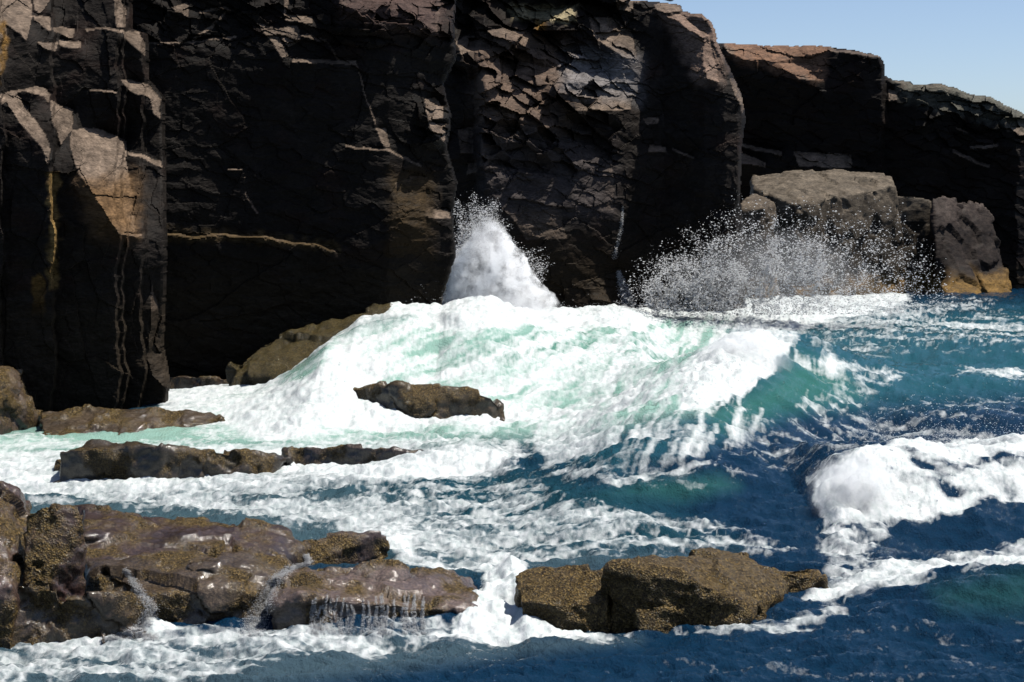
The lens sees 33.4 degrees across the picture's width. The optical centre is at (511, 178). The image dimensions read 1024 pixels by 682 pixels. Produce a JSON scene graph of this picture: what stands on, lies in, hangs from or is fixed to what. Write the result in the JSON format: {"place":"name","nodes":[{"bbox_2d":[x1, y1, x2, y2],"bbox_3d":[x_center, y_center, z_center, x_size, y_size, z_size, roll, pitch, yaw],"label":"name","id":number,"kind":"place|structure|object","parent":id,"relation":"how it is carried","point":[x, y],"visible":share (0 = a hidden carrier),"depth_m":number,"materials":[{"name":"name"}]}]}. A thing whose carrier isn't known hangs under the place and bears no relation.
{"place":"outdoors","nodes":[
{"label":"outdoors","id":0,"kind":"place"},
{"bbox_2d":[132,0,457,379],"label":"cliff wall","id":1,"kind":"structure","parent":0,"point":[310,175],"depth_m":45.22,"materials":[{"name":"black stone"}]},
{"bbox_2d":[0,288,1023,681],"bbox_3d":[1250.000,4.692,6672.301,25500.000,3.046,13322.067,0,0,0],"label":"sea","id":2,"kind":"structure","parent":0,"point":[604,442],"depth_m":29.91,"materials":[{"name":"liquid"}]},
{"bbox_2d":[0,481,31,648],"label":"boulder","id":3,"kind":"object","parent":2,"relation":"in","point":[15,507],"visible":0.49,"depth_m":22.12,"materials":[{"name":"brown stone"}]},
{"bbox_2d":[0,366,42,434],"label":"shore boulder","id":4,"kind":"object","parent":2,"relation":"in","point":[18,411],"visible":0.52,"depth_m":38.75,"materials":[{"name":"brown stone"}]},
{"bbox_2d":[22,503,86,607],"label":"upright block","id":5,"kind":"structure","parent":2,"relation":"in","point":[55,551],"depth_m":22.16,"materials":[{"name":"brown stone"}]},
{"bbox_2d":[13,578,156,646],"bbox_3d":[-6.221,5.977,21.683,3.352,2.171,1.157,0,0,-13],"label":"corner rock","id":6,"kind":"object","parent":2,"relation":"in","point":[47,615],"visible":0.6,"depth_m":21.81,"materials":[{"name":"brown stone"}]},
{"bbox_2d":[0,0,170,411],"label":"rock pillar","id":7,"kind":"object","parent":2,"relation":"in","point":[83,240],"visible":0.9,"depth_m":40.58,"materials":[{"name":"black stone"}]},
{"bbox_2d":[39,404,224,434],"bbox_3d":[-8.585,6.079,38.425,4.683,1.852,1.835,0,0,0],"label":"wave washed shelf","id":8,"kind":"object","parent":2,"relation":"in","point":[86,418],"visible":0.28,"depth_m":38.63,"materials":[{"name":"brown stone"}]},
{"bbox_2d":[53,439,293,482],"bbox_3d":[-6.699,6.046,33.605,4.788,1.932,1.779,0,0,-5],"label":"rock","id":9,"kind":"object","parent":2,"relation":"in","point":[95,459],"visible":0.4,"depth_m":33.03,"materials":[{"name":"brown stone"}]},
{"bbox_2d":[84,550,292,623],"bbox_3d":[-4.458,6.060,23.114,2.898,1.934,1.484,0,0,0],"label":"stepped ledge","id":10,"kind":"object","parent":2,"relation":"in","point":[194,587],"visible":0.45,"depth_m":22.84,"materials":[{"name":"brown stone"}]},
{"bbox_2d":[101,567,160,640],"bbox_3d":[-4.882,5.578,22.372,0.834,0.672,1.472,0,0,0],"label":"white runnel","id":11,"kind":"object","parent":10,"relation":"on","point":[126,632],"visible":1,"depth_m":22.09,"materials":[{"name":"white liquid"}]},
{"bbox_2d":[76,504,308,577],"bbox_3d":[-4.802,5.989,25.338,3.381,2.032,3.311,0,0,-16],"label":"ledge rock","id":12,"kind":"object","parent":2,"relation":"in","point":[109,533],"visible":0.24,"depth_m":24.86,"materials":[{"name":"brown stone"}]},
{"bbox_2d":[170,376,228,388],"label":"rock shelf","id":13,"kind":"object","parent":2,"relation":"in","point":[179,382],"visible":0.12,"depth_m":44.67,"materials":[{"name":"brown stone"}]},
{"bbox_2d":[225,303,392,385],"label":"seaweed slope","id":14,"kind":"structure","parent":2,"relation":"in","point":[289,349],"depth_m":44.23,"materials":[{"name":"brown stone"}]},
{"bbox_2d":[302,530,389,564],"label":"back slab","id":15,"kind":"structure","parent":2,"relation":"in","point":[348,547],"depth_m":26.09,"materials":[{"name":"brown stone"}]},
{"bbox_2d":[281,444,422,464],"bbox_3d":[-2.867,6.145,34.388,3.691,1.671,0.893,0,0,0],"label":"awash rock","id":16,"kind":"object","parent":2,"relation":"in","point":[348,454],"visible":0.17,"depth_m":34.21,"materials":[{"name":"brown stone"}]},
{"bbox_2d":[266,556,478,629],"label":"running slab","id":17,"kind":"structure","parent":2,"relation":"in","point":[440,590],"depth_m":23.04,"materials":[{"name":"brown stone"}]},
{"bbox_2d":[237,553,313,636],"bbox_3d":[-3.160,5.617,23.644,0.699,0.623,4.346,0,0,5],"label":"white runnel","id":18,"kind":"object","parent":17,"relation":"on","point":[307,559],"visible":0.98,"depth_m":22.94,"materials":[{"name":"white liquid"}]},
{"bbox_2d":[308,594,425,636],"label":"slab falls","id":19,"kind":"structure","parent":17,"relation":"on","point":[375,614],"depth_m":22.45,"materials":[{"name":"white liquid"}]},
{"bbox_2d":[353,380,504,420],"bbox_3d":[-2.409,5.821,39.857,4.613,2.388,1.963,0,0,12],"label":"reef rock","id":20,"kind":"object","parent":2,"relation":"in","point":[437,400],"visible":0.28,"depth_m":39.08,"materials":[{"name":"brown stone"}]},
{"bbox_2d":[442,192,551,310],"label":"splash plume","id":21,"kind":"object","parent":2,"relation":"on","point":[508,290],"visible":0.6,"depth_m":56.19,"materials":[{"name":"white liquid"}]},
{"bbox_2d":[514,564,611,633],"bbox_3d":[0.717,6.109,22.868,1.427,1.752,0.945,0,0,0],"label":"mussel boulder","id":22,"kind":"object","parent":2,"relation":"in","point":[568,597],"visible":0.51,"depth_m":22.69,"materials":[{"name":"brown stone"}]},
{"bbox_2d":[270,287,872,382],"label":"surge spray","id":23,"kind":"object","parent":2,"relation":"on","point":[536,312],"visible":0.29,"depth_m":47.62,"materials":[{"name":"white liquid"}]},
{"bbox_2d":[599,547,828,632],"bbox_3d":[2.794,6.032,23.660,2.030,1.971,3.602,0,0,36],"label":"weedy boulder","id":24,"kind":"object","parent":2,"relation":"in","point":[710,586],"visible":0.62,"depth_m":22.59,"materials":[{"name":"brown stone"}]},
{"bbox_2d":[674,271,788,401],"bbox_3d":[6.173,3.855,47.389,3.266,3.408,28.297,0,0,10],"label":"breaker spray","id":25,"kind":"object","parent":2,"relation":"on","point":[726,353],"visible":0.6,"depth_m":38.84,"materials":[{"name":"white liquid"}]},
{"bbox_2d":[740,194,779,298],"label":"slab boulder","id":26,"kind":"object","parent":2,"relation":"in","point":[761,205],"visible":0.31,"depth_m":74.62,"materials":[{"name":"grey stone"}]},
{"bbox_2d":[616,194,953,316],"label":"sea spray","id":27,"kind":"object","parent":2,"relation":"on","point":[685,286],"depth_m":59.84,"materials":[{"name":"white liquid"}]},
{"bbox_2d":[750,169,931,296],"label":"wedge boulder","id":28,"kind":"object","parent":2,"relation":"in","point":[849,194],"visible":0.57,"depth_m":79.21,"materials":[{"name":"stone"}]},
{"bbox_2d":[805,353,1023,507],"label":"foreground spray","id":29,"kind":"object","parent":2,"relation":"on","point":[922,445],"visible":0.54,"depth_m":30.05,"materials":[{"name":"white liquid"}]},
{"bbox_2d":[929,196,1011,293],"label":"block boulder","id":30,"kind":"object","parent":2,"relation":"in","point":[964,247],"visible":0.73,"depth_m":81.72,"materials":[{"name":"grey stone"}]},
{"bbox_2d":[444,0,745,311],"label":"fractured bluff","id":31,"kind":"structure","parent":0,"point":[576,126],"depth_m":62.90,"materials":[{"name":"black stone"}]},
{"bbox_2d":[611,207,640,308],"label":"cliff trickle","id":32,"kind":"object","parent":31,"relation":"attached to","point":[624,284],"visible":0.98,"depth_m":63.55,"materials":[{"name":"white liquid"}]},
{"bbox_2d":[630,0,1023,113],"label":"sky","id":33,"kind":"structure","parent":0,"point":[976,47],"materials":[{"name":"blue"}]},
{"bbox_2d":[718,43,1023,288],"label":"headland cliff","id":34,"kind":"structure","parent":0,"point":[816,108],"depth_m":86.14,"materials":[{"name":"black stone"}]}
]}

